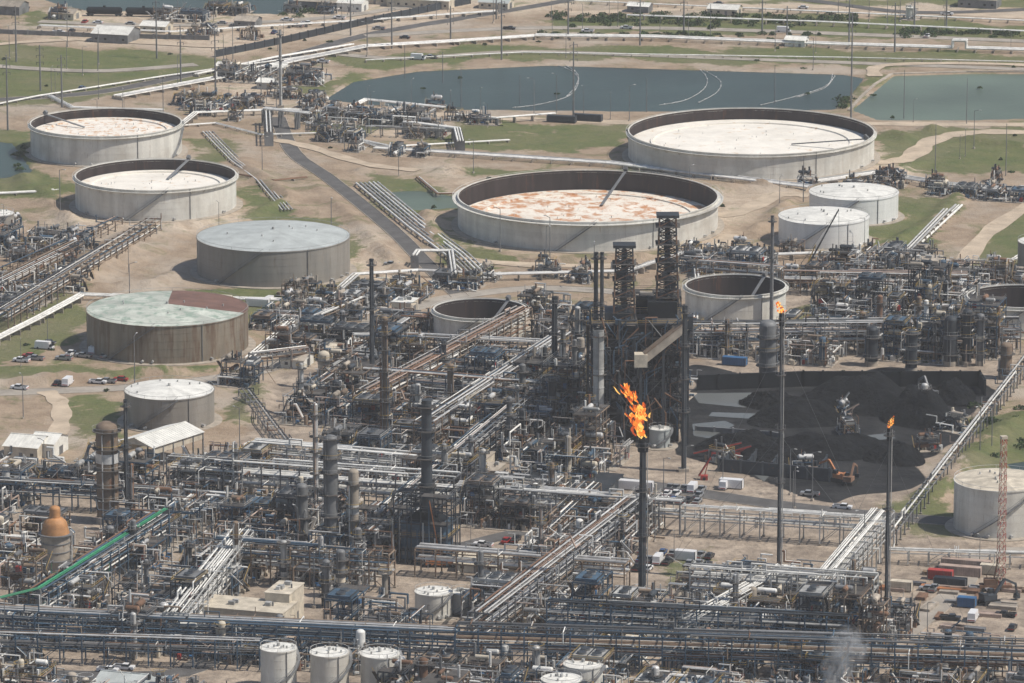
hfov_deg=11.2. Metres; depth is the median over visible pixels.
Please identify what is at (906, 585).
shipping container
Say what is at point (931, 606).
pipe stack
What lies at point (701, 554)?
parked pickup truck
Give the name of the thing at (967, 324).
distillation column
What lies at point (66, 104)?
pipeline
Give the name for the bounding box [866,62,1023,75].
dirt track
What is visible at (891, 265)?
process unit
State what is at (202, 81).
pipeline
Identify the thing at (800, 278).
pipe rack
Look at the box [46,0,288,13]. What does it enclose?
pond
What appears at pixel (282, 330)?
pump station
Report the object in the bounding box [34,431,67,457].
warehouse
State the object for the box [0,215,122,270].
pipe rack
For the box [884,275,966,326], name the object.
process unit
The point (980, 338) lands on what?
distillation column
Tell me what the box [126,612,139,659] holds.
distillation column
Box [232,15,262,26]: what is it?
metal shed
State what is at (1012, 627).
parked car
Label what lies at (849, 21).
power pole
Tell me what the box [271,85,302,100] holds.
equipment skid
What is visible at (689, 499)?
parked pickup truck
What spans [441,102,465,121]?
equipment skid
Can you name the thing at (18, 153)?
shrub mass
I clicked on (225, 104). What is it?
pump station
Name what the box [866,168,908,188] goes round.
pump station
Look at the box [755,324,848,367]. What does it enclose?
process unit
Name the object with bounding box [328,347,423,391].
process unit
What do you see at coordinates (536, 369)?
process unit
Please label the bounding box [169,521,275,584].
process unit
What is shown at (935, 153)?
power pole
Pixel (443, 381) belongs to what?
pipe rack
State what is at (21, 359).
parked pickup truck
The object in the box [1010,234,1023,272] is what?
cone roof tank
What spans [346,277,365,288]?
equipment skid
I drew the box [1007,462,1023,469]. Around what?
pond
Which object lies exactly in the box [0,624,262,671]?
pipe rack
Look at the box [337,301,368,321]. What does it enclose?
equipment skid
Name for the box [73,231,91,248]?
equipment skid
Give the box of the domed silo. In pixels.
[38,505,72,574]
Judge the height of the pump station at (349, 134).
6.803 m
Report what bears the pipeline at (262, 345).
on the ground
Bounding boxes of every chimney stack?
[120,399,131,509]
[276,30,283,107]
[366,258,376,383]
[548,296,560,372]
[591,252,599,327]
[597,252,606,328]
[678,306,690,471]
[767,215,776,319]
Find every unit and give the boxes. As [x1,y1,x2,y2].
[0,454,39,514]
[0,504,74,565]
[0,533,40,589]
[0,542,118,618]
[0,591,74,646]
[0,629,45,669]
[0,654,116,682]
[63,446,167,500]
[67,589,192,657]
[70,516,176,573]
[95,463,213,552]
[104,557,215,620]
[117,482,237,530]
[119,668,226,682]
[139,549,249,598]
[168,441,266,508]
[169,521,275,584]
[177,614,294,666]
[194,438,295,487]
[198,494,299,557]
[232,476,338,538]
[262,465,362,512]
[273,536,393,593]
[274,363,370,428]
[294,450,387,496]
[294,629,399,675]
[303,508,404,567]
[304,357,390,406]
[318,417,415,473]
[318,584,432,647]
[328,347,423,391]
[338,495,418,540]
[346,391,437,455]
[371,384,458,436]
[372,651,481,682]
[385,435,487,504]
[396,375,470,416]
[411,639,512,682]
[419,338,508,395]
[437,332,526,372]
[440,398,535,463]
[460,472,560,533]
[460,550,568,633]
[464,384,570,443]
[491,461,586,510]
[492,664,593,682]
[497,372,584,425]
[497,561,584,608]
[508,337,589,396]
[510,424,610,478]
[510,499,616,585]
[514,641,633,682]
[527,503,646,564]
[536,394,633,471]
[540,323,592,424]
[541,620,651,671]
[547,306,599,391]
[561,483,668,542]
[566,569,674,637]
[586,212,692,444]
[628,656,744,682]
[653,678,696,682]
[657,625,765,681]
[674,317,756,359]
[678,369,697,405]
[678,589,787,651]
[701,573,808,629]
[727,549,832,584]
[750,670,826,682]
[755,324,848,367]
[766,635,880,682]
[776,305,858,350]
[789,576,906,664]
[807,271,899,313]
[821,589,920,638]
[828,259,907,298]
[841,238,926,286]
[853,295,942,356]
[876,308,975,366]
[879,644,1004,682]
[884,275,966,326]
[888,258,989,316]
[888,620,1018,675]
[914,266,1000,300]
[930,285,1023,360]
[936,252,1016,286]
[1006,661,1023,682]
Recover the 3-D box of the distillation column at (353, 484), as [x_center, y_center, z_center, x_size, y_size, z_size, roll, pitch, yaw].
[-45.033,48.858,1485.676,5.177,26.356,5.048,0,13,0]
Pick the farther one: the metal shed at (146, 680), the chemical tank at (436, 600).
the chemical tank at (436, 600)
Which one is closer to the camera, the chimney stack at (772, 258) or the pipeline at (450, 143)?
the chimney stack at (772, 258)
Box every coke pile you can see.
[695,428,777,457]
[739,389,790,409]
[743,445,829,465]
[747,396,854,428]
[775,431,884,460]
[799,372,902,416]
[863,440,924,466]
[883,383,955,430]
[933,377,975,406]
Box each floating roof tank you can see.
[25,107,187,166]
[69,155,242,222]
[451,166,724,253]
[622,107,879,181]
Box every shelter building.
[453,552,502,572]
[499,555,534,572]
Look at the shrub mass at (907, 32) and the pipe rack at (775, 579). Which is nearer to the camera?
the pipe rack at (775, 579)
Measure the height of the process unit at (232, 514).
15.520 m
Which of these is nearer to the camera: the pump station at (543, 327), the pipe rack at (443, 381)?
the pipe rack at (443, 381)
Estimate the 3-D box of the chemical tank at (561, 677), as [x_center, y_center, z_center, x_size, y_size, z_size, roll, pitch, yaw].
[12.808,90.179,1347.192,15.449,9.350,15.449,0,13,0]
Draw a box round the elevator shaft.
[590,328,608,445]
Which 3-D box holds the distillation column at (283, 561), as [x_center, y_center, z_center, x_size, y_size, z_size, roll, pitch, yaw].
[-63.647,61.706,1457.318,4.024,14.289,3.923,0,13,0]
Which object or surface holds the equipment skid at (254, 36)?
on the ground
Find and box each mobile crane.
[425,501,454,567]
[798,244,815,272]
[799,209,839,272]
[979,558,1011,591]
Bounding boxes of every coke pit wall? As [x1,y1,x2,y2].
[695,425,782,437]
[696,370,985,395]
[717,457,830,481]
[724,447,733,458]
[747,449,756,461]
[771,454,777,463]
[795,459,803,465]
[818,454,827,467]
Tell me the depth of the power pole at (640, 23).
2307.62 m
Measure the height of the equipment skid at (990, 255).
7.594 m
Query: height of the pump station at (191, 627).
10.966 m
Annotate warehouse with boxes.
[2,433,46,460]
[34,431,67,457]
[294,0,336,10]
[336,0,367,11]
[368,0,386,4]
[387,0,454,9]
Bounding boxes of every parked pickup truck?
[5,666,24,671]
[10,383,28,389]
[12,356,30,362]
[27,354,44,360]
[55,354,72,360]
[65,349,75,355]
[74,351,92,357]
[88,378,106,383]
[96,665,118,671]
[103,377,116,382]
[113,662,135,670]
[281,17,293,20]
[316,58,329,62]
[333,15,345,18]
[372,25,384,29]
[383,261,399,264]
[473,540,493,547]
[503,25,515,29]
[510,534,521,542]
[581,28,594,31]
[620,25,633,28]
[627,545,637,552]
[631,562,637,570]
[646,555,651,563]
[661,556,673,564]
[664,483,672,489]
[669,489,681,496]
[670,483,680,490]
[678,484,686,491]
[682,496,693,503]
[693,491,703,497]
[695,485,706,491]
[697,550,706,558]
[800,489,819,496]
[832,502,852,509]
[928,583,939,591]
[939,613,960,620]
[940,11,953,14]
[969,584,986,591]
[995,609,1016,617]
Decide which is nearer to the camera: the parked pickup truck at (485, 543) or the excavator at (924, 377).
the parked pickup truck at (485, 543)
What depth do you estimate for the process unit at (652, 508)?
1513.98 m
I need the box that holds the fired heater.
[388,398,460,565]
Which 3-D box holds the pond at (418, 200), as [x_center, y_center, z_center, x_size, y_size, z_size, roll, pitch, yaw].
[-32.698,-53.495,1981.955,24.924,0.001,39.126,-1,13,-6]
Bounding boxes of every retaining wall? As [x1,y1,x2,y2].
[0,28,209,39]
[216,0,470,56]
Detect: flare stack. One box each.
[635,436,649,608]
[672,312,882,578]
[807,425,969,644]
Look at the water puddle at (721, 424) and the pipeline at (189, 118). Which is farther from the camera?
the pipeline at (189, 118)
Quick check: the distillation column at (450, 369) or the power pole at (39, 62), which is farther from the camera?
the power pole at (39, 62)
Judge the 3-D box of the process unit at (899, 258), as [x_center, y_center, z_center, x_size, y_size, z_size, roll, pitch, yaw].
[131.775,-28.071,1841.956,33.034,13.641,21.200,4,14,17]
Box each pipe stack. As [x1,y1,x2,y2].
[888,588,904,592]
[913,581,925,585]
[915,592,928,599]
[919,600,938,611]
[934,611,943,619]
[937,586,965,591]
[939,584,969,588]
[939,589,958,594]
[939,622,964,629]
[944,599,955,603]
[954,624,985,631]
[961,587,979,594]
[978,610,1001,618]
[988,602,1018,610]
[998,600,1017,603]
[999,586,1022,592]
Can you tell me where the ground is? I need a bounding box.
[0,0,1023,682]
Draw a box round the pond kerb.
[847,71,1023,110]
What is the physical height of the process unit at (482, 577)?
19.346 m
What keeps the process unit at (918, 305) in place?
on the ground
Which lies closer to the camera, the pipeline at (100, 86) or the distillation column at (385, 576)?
the distillation column at (385, 576)
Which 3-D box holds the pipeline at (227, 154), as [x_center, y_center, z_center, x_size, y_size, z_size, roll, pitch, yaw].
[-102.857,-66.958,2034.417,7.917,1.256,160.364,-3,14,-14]
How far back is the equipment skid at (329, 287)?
1810.75 m
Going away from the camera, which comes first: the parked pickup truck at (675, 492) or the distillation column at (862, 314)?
the parked pickup truck at (675, 492)
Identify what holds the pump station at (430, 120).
on the ground
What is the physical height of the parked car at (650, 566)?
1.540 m
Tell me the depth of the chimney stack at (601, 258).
1672.68 m
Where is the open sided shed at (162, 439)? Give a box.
[119,421,203,471]
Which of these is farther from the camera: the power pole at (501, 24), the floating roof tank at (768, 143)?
the power pole at (501, 24)
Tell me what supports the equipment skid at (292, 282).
on the ground
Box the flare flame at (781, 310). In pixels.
[776,301,785,312]
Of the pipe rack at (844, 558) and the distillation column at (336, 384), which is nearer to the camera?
the pipe rack at (844, 558)
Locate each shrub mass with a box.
[1,37,1023,391]
[10,144,28,169]
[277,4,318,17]
[536,29,820,38]
[545,10,858,28]
[832,94,857,108]
[893,26,1021,37]
[967,400,1023,457]
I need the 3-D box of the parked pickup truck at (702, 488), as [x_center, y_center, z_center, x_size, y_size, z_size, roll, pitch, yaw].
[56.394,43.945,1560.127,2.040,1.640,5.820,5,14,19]
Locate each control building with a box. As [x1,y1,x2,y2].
[199,594,297,636]
[264,580,304,617]
[391,296,418,314]
[466,449,495,461]
[477,461,506,479]
[912,252,943,262]
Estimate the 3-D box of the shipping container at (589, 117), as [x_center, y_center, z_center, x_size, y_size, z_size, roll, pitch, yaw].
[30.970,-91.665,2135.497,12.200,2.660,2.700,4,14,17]
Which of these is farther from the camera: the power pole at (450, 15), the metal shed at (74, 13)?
the metal shed at (74, 13)
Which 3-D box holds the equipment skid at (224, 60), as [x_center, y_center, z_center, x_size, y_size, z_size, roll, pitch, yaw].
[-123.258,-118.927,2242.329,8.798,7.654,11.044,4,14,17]
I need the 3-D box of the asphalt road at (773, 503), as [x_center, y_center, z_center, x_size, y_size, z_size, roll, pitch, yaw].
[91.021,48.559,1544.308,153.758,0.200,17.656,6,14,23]
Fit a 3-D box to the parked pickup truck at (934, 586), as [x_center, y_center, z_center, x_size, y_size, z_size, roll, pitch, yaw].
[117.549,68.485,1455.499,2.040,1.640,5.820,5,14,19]
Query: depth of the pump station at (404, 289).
1815.43 m
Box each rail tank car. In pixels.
[86,5,122,15]
[125,6,159,15]
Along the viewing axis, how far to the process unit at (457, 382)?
1657.17 m
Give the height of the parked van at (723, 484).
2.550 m
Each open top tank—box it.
[426,295,530,344]
[682,271,791,327]
[964,284,1023,339]
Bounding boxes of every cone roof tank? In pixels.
[0,207,20,233]
[79,288,255,365]
[117,376,222,431]
[190,217,356,289]
[774,203,875,250]
[809,180,904,226]
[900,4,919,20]
[945,465,1023,541]
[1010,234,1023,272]
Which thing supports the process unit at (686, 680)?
on the ground
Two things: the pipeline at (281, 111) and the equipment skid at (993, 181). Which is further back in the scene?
the pipeline at (281, 111)
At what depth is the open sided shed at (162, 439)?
1590.71 m
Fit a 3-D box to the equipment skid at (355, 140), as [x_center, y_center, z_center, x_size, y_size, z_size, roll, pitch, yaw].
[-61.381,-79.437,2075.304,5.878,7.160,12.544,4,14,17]
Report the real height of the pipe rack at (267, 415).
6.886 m
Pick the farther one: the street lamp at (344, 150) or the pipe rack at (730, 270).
the street lamp at (344, 150)
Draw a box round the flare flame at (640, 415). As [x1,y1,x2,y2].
[613,383,650,438]
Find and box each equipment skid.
[0,235,16,254]
[0,245,36,262]
[0,269,17,286]
[0,293,15,311]
[14,212,26,229]
[17,241,35,262]
[46,6,60,19]
[49,271,88,293]
[51,3,69,19]
[52,261,94,280]
[57,233,83,252]
[60,251,82,264]
[63,235,82,254]
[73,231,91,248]
[78,238,99,254]
[185,99,220,116]
[186,22,206,35]
[199,22,219,35]
[218,55,232,74]
[227,102,244,121]
[232,90,256,107]
[239,22,264,40]
[239,94,259,108]
[242,92,273,106]
[264,78,292,97]
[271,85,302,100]
[275,274,308,297]
[278,0,302,13]
[278,61,302,79]
[278,286,299,308]
[289,285,315,306]
[289,294,313,313]
[295,274,324,293]
[296,92,322,108]
[300,105,320,121]
[302,72,324,85]
[302,292,324,309]
[305,96,318,113]
[306,90,325,103]
[306,113,332,130]
[308,89,328,102]
[309,280,339,293]
[314,0,339,14]
[314,124,330,142]
[321,100,341,109]
[322,299,358,313]
[331,296,348,320]
[332,286,347,302]
[333,339,350,357]
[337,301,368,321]
[339,121,374,137]
[340,289,364,301]
[346,133,365,152]
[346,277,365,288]
[349,100,363,116]
[360,286,376,303]
[377,269,417,289]
[377,285,394,306]
[377,312,406,324]
[382,275,406,284]
[386,141,407,156]
[404,119,427,139]
[407,330,428,349]
[410,139,430,157]
[424,91,446,110]
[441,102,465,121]
[479,259,502,282]
[532,249,567,270]
[535,258,562,278]
[564,264,593,284]
[578,255,593,276]
[610,258,648,275]
[689,261,709,277]
[697,251,721,264]
[700,264,721,276]
[702,256,719,272]
[704,437,742,463]
[716,256,743,273]
[731,232,753,246]
[740,264,778,276]
[760,246,780,264]
[775,237,804,252]
[784,260,805,275]
[788,449,817,466]
[797,165,819,183]
[814,244,842,264]
[834,395,852,413]
[835,412,860,434]
[842,178,875,182]
[845,170,861,180]
[861,239,876,256]
[874,165,895,186]
[882,163,899,180]
[889,168,909,183]
[889,237,908,251]
[912,427,942,452]
[919,239,935,253]
[925,169,947,188]
[926,407,971,434]
[980,250,1000,268]
[986,177,1003,196]
[988,164,1003,183]
[1008,265,1023,282]
[1009,272,1023,284]
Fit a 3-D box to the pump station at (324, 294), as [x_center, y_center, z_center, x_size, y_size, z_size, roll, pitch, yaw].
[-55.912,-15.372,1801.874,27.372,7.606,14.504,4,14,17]
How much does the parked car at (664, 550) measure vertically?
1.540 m
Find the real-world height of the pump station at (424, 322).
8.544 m
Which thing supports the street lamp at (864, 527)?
on the ground
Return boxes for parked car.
[22,352,33,356]
[52,379,61,385]
[92,20,103,23]
[113,375,128,380]
[125,21,135,24]
[216,20,227,23]
[399,35,410,38]
[500,537,510,543]
[646,564,653,571]
[659,548,667,555]
[662,489,671,495]
[667,549,674,555]
[684,559,693,564]
[692,497,701,504]
[704,552,714,558]
[798,5,808,8]
[918,584,931,590]
[1007,623,1017,630]
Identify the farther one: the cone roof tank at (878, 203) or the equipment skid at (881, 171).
the equipment skid at (881, 171)
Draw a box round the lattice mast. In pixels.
[996,435,1007,584]
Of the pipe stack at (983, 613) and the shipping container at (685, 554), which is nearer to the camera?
the pipe stack at (983, 613)
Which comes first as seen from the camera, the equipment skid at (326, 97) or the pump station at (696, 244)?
the pump station at (696, 244)
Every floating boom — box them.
[513,65,578,107]
[661,69,707,104]
[698,70,720,102]
[760,74,832,104]
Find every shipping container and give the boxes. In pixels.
[245,297,269,306]
[546,114,576,122]
[574,113,602,121]
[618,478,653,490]
[674,548,697,559]
[719,477,743,488]
[722,355,747,365]
[888,623,910,633]
[890,579,912,591]
[927,567,953,578]
[933,575,967,585]
[938,563,981,576]
[941,556,991,565]
[956,595,976,607]
[979,562,1004,574]
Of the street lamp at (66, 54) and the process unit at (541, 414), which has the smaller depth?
the process unit at (541, 414)
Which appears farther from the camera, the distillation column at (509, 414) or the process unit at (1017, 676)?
the distillation column at (509, 414)
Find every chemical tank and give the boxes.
[259,638,299,682]
[309,642,352,682]
[360,644,402,682]
[411,582,459,622]
[450,584,476,617]
[541,669,584,682]
[563,655,605,682]
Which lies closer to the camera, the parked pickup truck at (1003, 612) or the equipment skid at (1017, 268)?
the parked pickup truck at (1003, 612)
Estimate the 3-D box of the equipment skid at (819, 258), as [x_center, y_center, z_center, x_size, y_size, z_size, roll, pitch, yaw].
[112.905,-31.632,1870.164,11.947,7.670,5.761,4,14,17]
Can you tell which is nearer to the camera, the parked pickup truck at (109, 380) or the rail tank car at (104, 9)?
the parked pickup truck at (109, 380)
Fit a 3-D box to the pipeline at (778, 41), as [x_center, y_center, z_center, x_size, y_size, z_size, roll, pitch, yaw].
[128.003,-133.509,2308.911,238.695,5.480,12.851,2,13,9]
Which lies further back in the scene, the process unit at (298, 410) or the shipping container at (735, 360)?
the shipping container at (735, 360)
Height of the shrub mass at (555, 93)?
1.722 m
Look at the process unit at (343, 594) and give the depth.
1406.33 m
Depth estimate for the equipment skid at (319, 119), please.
2115.49 m
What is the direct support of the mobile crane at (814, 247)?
on the ground
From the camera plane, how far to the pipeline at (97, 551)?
1453.61 m
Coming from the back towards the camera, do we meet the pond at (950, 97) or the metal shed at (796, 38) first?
the metal shed at (796, 38)
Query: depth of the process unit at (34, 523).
1490.43 m
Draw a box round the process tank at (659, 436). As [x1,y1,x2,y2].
[648,422,677,450]
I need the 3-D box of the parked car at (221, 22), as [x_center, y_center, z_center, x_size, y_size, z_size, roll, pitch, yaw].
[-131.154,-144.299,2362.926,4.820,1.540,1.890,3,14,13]
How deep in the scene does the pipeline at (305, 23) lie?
2355.18 m
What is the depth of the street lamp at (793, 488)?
1535.80 m
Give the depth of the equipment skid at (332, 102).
2150.44 m
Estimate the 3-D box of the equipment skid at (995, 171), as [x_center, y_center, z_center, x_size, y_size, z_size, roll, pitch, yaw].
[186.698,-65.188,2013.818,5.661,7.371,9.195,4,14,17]
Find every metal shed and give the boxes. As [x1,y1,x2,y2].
[0,0,29,15]
[47,7,81,19]
[91,24,140,43]
[96,670,139,682]
[129,672,179,682]
[139,20,172,32]
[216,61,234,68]
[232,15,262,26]
[256,77,278,89]
[271,62,291,72]
[280,351,313,368]
[324,342,343,353]
[478,0,513,9]
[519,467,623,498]
[626,1,652,12]
[706,3,742,15]
[783,35,808,46]
[958,0,1001,8]
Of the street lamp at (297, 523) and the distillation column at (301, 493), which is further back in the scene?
the distillation column at (301, 493)
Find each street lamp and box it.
[0,598,5,638]
[19,372,24,418]
[59,169,65,209]
[61,39,67,68]
[98,28,99,64]
[114,567,116,608]
[129,262,135,292]
[133,332,137,382]
[171,547,178,575]
[177,53,181,87]
[231,22,233,60]
[233,406,239,448]
[292,504,298,540]
[312,550,323,608]
[343,112,346,151]
[398,145,399,175]
[425,610,430,649]
[457,514,467,573]
[468,139,474,172]
[495,207,501,251]
[499,487,506,526]
[546,225,550,253]
[552,73,557,113]
[620,623,629,675]
[628,84,635,120]
[662,458,670,507]
[706,3,710,33]
[788,448,796,494]
[793,470,798,507]
[808,37,813,69]
[810,451,820,500]
[855,510,865,565]
[927,602,934,634]
[972,110,980,148]
[976,406,980,449]
[991,404,997,445]
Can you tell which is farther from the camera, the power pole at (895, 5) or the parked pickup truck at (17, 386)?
the power pole at (895, 5)
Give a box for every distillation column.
[92,421,122,524]
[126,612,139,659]
[229,521,242,585]
[276,536,290,580]
[292,483,311,549]
[309,402,321,503]
[314,351,332,382]
[318,559,333,607]
[319,431,341,551]
[329,379,342,417]
[332,549,348,587]
[344,468,362,538]
[378,315,391,446]
[378,567,391,608]
[411,383,423,416]
[444,363,456,405]
[477,447,489,473]
[503,396,515,456]
[516,363,528,407]
[544,375,558,429]
[562,435,574,475]
[729,572,741,615]
[756,319,779,372]
[856,310,868,352]
[863,326,881,366]
[902,327,920,370]
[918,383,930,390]
[941,315,960,366]
[959,308,975,365]
[973,313,987,365]
[997,342,1015,379]
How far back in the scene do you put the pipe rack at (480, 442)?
1585.41 m
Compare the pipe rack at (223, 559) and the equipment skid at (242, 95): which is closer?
the pipe rack at (223, 559)
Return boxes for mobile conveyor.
[693,441,741,455]
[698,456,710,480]
[735,445,751,456]
[838,391,849,410]
[844,402,858,414]
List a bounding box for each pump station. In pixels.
[0,221,59,257]
[0,278,61,312]
[0,445,52,486]
[18,259,64,283]
[26,221,100,245]
[38,438,123,492]
[146,2,216,22]
[164,611,257,660]
[170,87,207,105]
[175,87,238,110]
[203,0,255,15]
[211,59,278,83]
[213,350,274,387]
[248,305,304,330]
[257,299,329,323]
[261,322,313,354]
[272,331,336,357]
[277,61,335,86]
[295,309,349,342]
[313,121,365,143]
[314,283,386,312]
[316,342,393,373]
[319,100,390,125]
[327,320,410,342]
[346,324,436,368]
[357,273,437,303]
[367,100,439,128]
[374,300,433,332]
[407,114,450,137]
[423,267,493,291]
[464,106,502,125]
[513,282,571,317]
[526,296,599,345]
[658,556,763,598]
[666,587,754,623]
[670,243,778,275]
[678,237,732,258]
[721,575,809,618]
[766,614,861,630]
[774,261,868,293]
[803,558,888,611]
[817,289,899,332]
[830,243,904,275]
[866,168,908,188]
[874,272,940,308]
[877,240,949,261]
[924,178,1007,199]
[976,181,1023,203]
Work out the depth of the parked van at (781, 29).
2341.84 m
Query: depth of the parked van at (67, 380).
1688.91 m
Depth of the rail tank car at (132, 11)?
2382.44 m
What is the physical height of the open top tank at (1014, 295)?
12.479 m
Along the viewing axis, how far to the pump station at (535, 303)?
1791.27 m
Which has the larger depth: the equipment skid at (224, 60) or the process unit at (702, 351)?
the equipment skid at (224, 60)
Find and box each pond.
[0,142,31,177]
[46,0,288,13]
[328,66,862,111]
[392,191,457,209]
[853,74,1023,119]
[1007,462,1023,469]
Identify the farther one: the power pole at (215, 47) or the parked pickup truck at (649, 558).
the power pole at (215, 47)
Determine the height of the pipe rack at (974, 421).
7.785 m
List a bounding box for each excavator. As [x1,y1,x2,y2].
[819,459,845,483]
[841,462,859,485]
[917,375,938,393]
[978,578,1019,605]
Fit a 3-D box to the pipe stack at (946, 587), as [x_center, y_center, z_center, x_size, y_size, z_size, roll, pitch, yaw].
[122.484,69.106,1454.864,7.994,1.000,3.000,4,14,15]
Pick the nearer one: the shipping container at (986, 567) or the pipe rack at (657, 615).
the pipe rack at (657, 615)
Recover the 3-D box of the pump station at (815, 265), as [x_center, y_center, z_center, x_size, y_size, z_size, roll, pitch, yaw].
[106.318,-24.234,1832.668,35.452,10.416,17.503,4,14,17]
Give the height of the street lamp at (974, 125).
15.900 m
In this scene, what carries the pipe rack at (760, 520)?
on the ground
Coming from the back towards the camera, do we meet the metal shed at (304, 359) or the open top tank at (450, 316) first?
the open top tank at (450, 316)
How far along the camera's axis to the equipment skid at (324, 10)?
2390.28 m
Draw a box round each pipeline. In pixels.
[0,55,305,105]
[0,189,57,195]
[0,292,327,345]
[0,508,169,616]
[37,10,497,34]
[44,95,162,110]
[112,34,534,99]
[184,98,445,126]
[184,122,364,136]
[192,43,353,76]
[200,131,293,209]
[238,173,307,180]
[242,300,364,364]
[261,107,311,129]
[263,110,273,145]
[302,121,391,150]
[325,208,951,303]
[353,181,495,280]
[364,139,509,146]
[365,52,1023,62]
[372,145,812,190]
[402,120,464,150]
[410,249,457,278]
[415,176,454,195]
[455,112,555,122]
[534,33,1023,53]
[573,0,1023,22]
[626,14,1023,33]
[689,239,699,337]
[811,170,1011,190]
[907,204,962,247]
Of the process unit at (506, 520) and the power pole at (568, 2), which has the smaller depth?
the process unit at (506, 520)
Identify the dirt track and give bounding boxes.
[0,39,253,46]
[37,390,71,434]
[274,139,419,170]
[342,106,1023,125]
[457,234,737,267]
[565,4,1023,18]
[718,192,808,216]
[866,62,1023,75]
[878,129,1023,164]
[912,203,1023,323]
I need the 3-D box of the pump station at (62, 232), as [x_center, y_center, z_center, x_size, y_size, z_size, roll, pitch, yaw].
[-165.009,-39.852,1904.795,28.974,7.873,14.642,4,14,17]
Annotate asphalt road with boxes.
[0,0,573,101]
[4,651,217,679]
[272,117,469,296]
[418,531,529,560]
[623,477,952,524]
[793,0,1023,13]
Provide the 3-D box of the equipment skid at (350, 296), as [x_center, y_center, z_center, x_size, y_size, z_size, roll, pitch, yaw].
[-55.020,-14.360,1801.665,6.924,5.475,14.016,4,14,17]
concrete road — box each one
[0,63,198,72]
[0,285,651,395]
[38,7,411,26]
[337,50,1023,70]
[363,26,1023,42]
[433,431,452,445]
[893,547,1023,636]
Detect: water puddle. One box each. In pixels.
[692,421,733,437]
[694,393,750,407]
[709,412,755,418]
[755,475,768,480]
[868,433,894,439]
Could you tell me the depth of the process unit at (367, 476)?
1563.77 m
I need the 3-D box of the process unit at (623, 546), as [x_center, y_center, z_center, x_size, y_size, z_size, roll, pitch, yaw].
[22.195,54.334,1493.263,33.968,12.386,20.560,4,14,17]
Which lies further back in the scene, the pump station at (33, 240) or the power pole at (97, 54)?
the power pole at (97, 54)
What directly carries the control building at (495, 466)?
on the ground
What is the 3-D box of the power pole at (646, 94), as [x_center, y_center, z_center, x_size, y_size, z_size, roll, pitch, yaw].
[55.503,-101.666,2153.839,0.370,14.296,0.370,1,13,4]
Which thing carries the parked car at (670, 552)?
on the ground
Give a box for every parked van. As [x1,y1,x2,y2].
[34,340,54,349]
[61,375,73,385]
[88,345,94,353]
[410,53,425,59]
[652,552,663,564]
[686,481,698,492]
[719,480,727,489]
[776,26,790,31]
[967,608,978,621]
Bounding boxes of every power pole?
[2,55,9,129]
[13,6,18,61]
[36,45,43,90]
[57,55,64,107]
[97,39,97,69]
[152,0,157,58]
[177,25,183,81]
[211,30,218,89]
[347,0,353,35]
[388,0,394,48]
[404,45,404,77]
[442,52,442,82]
[447,6,453,38]
[498,0,504,59]
[565,0,571,38]
[570,41,577,115]
[637,0,642,44]
[646,78,646,111]
[680,0,687,30]
[759,0,765,30]
[784,6,790,34]
[803,160,803,201]
[846,0,852,41]
[848,13,855,117]
[892,2,898,51]
[903,70,904,118]
[911,0,917,28]
[935,136,935,170]
[943,0,949,28]
[966,78,967,123]
[1005,127,1006,175]
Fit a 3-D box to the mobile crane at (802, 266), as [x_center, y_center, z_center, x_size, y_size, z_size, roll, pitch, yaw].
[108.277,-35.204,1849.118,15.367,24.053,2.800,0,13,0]
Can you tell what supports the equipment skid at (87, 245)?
on the ground
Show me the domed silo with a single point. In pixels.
(55, 533)
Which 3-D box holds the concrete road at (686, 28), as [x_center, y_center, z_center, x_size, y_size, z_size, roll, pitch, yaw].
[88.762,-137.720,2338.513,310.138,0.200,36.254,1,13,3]
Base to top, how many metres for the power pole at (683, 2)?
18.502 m
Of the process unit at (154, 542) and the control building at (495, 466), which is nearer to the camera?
the process unit at (154, 542)
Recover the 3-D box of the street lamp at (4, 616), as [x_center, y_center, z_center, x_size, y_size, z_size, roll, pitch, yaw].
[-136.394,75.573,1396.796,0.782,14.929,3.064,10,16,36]
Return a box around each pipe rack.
[0,213,161,329]
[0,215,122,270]
[0,239,84,290]
[0,475,172,513]
[0,604,459,663]
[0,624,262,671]
[28,512,170,615]
[162,521,253,642]
[166,452,461,516]
[211,535,396,591]
[238,387,300,459]
[247,345,310,370]
[250,438,419,485]
[286,292,367,330]
[305,115,456,139]
[317,317,413,381]
[352,332,418,362]
[355,305,532,414]
[361,366,560,407]
[379,395,533,533]
[413,331,571,446]
[413,542,630,586]
[415,329,550,361]
[453,477,686,536]
[454,617,1023,682]
[467,496,638,651]
[531,480,601,543]
[546,594,851,652]
[676,563,794,638]
[680,502,884,548]
[689,560,878,602]
[691,315,1021,357]
[696,258,786,278]
[783,267,967,295]
[800,507,894,616]
[891,355,1023,545]
[891,535,1023,569]
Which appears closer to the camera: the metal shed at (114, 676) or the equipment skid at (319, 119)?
the metal shed at (114, 676)
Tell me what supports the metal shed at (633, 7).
on the ground
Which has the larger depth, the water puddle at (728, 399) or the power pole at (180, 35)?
the power pole at (180, 35)
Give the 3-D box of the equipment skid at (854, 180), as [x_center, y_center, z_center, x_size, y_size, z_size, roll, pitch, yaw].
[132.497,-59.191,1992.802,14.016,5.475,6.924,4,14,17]
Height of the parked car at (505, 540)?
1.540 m
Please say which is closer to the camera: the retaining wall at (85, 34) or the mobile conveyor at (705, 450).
the mobile conveyor at (705, 450)
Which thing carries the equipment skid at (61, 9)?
on the ground

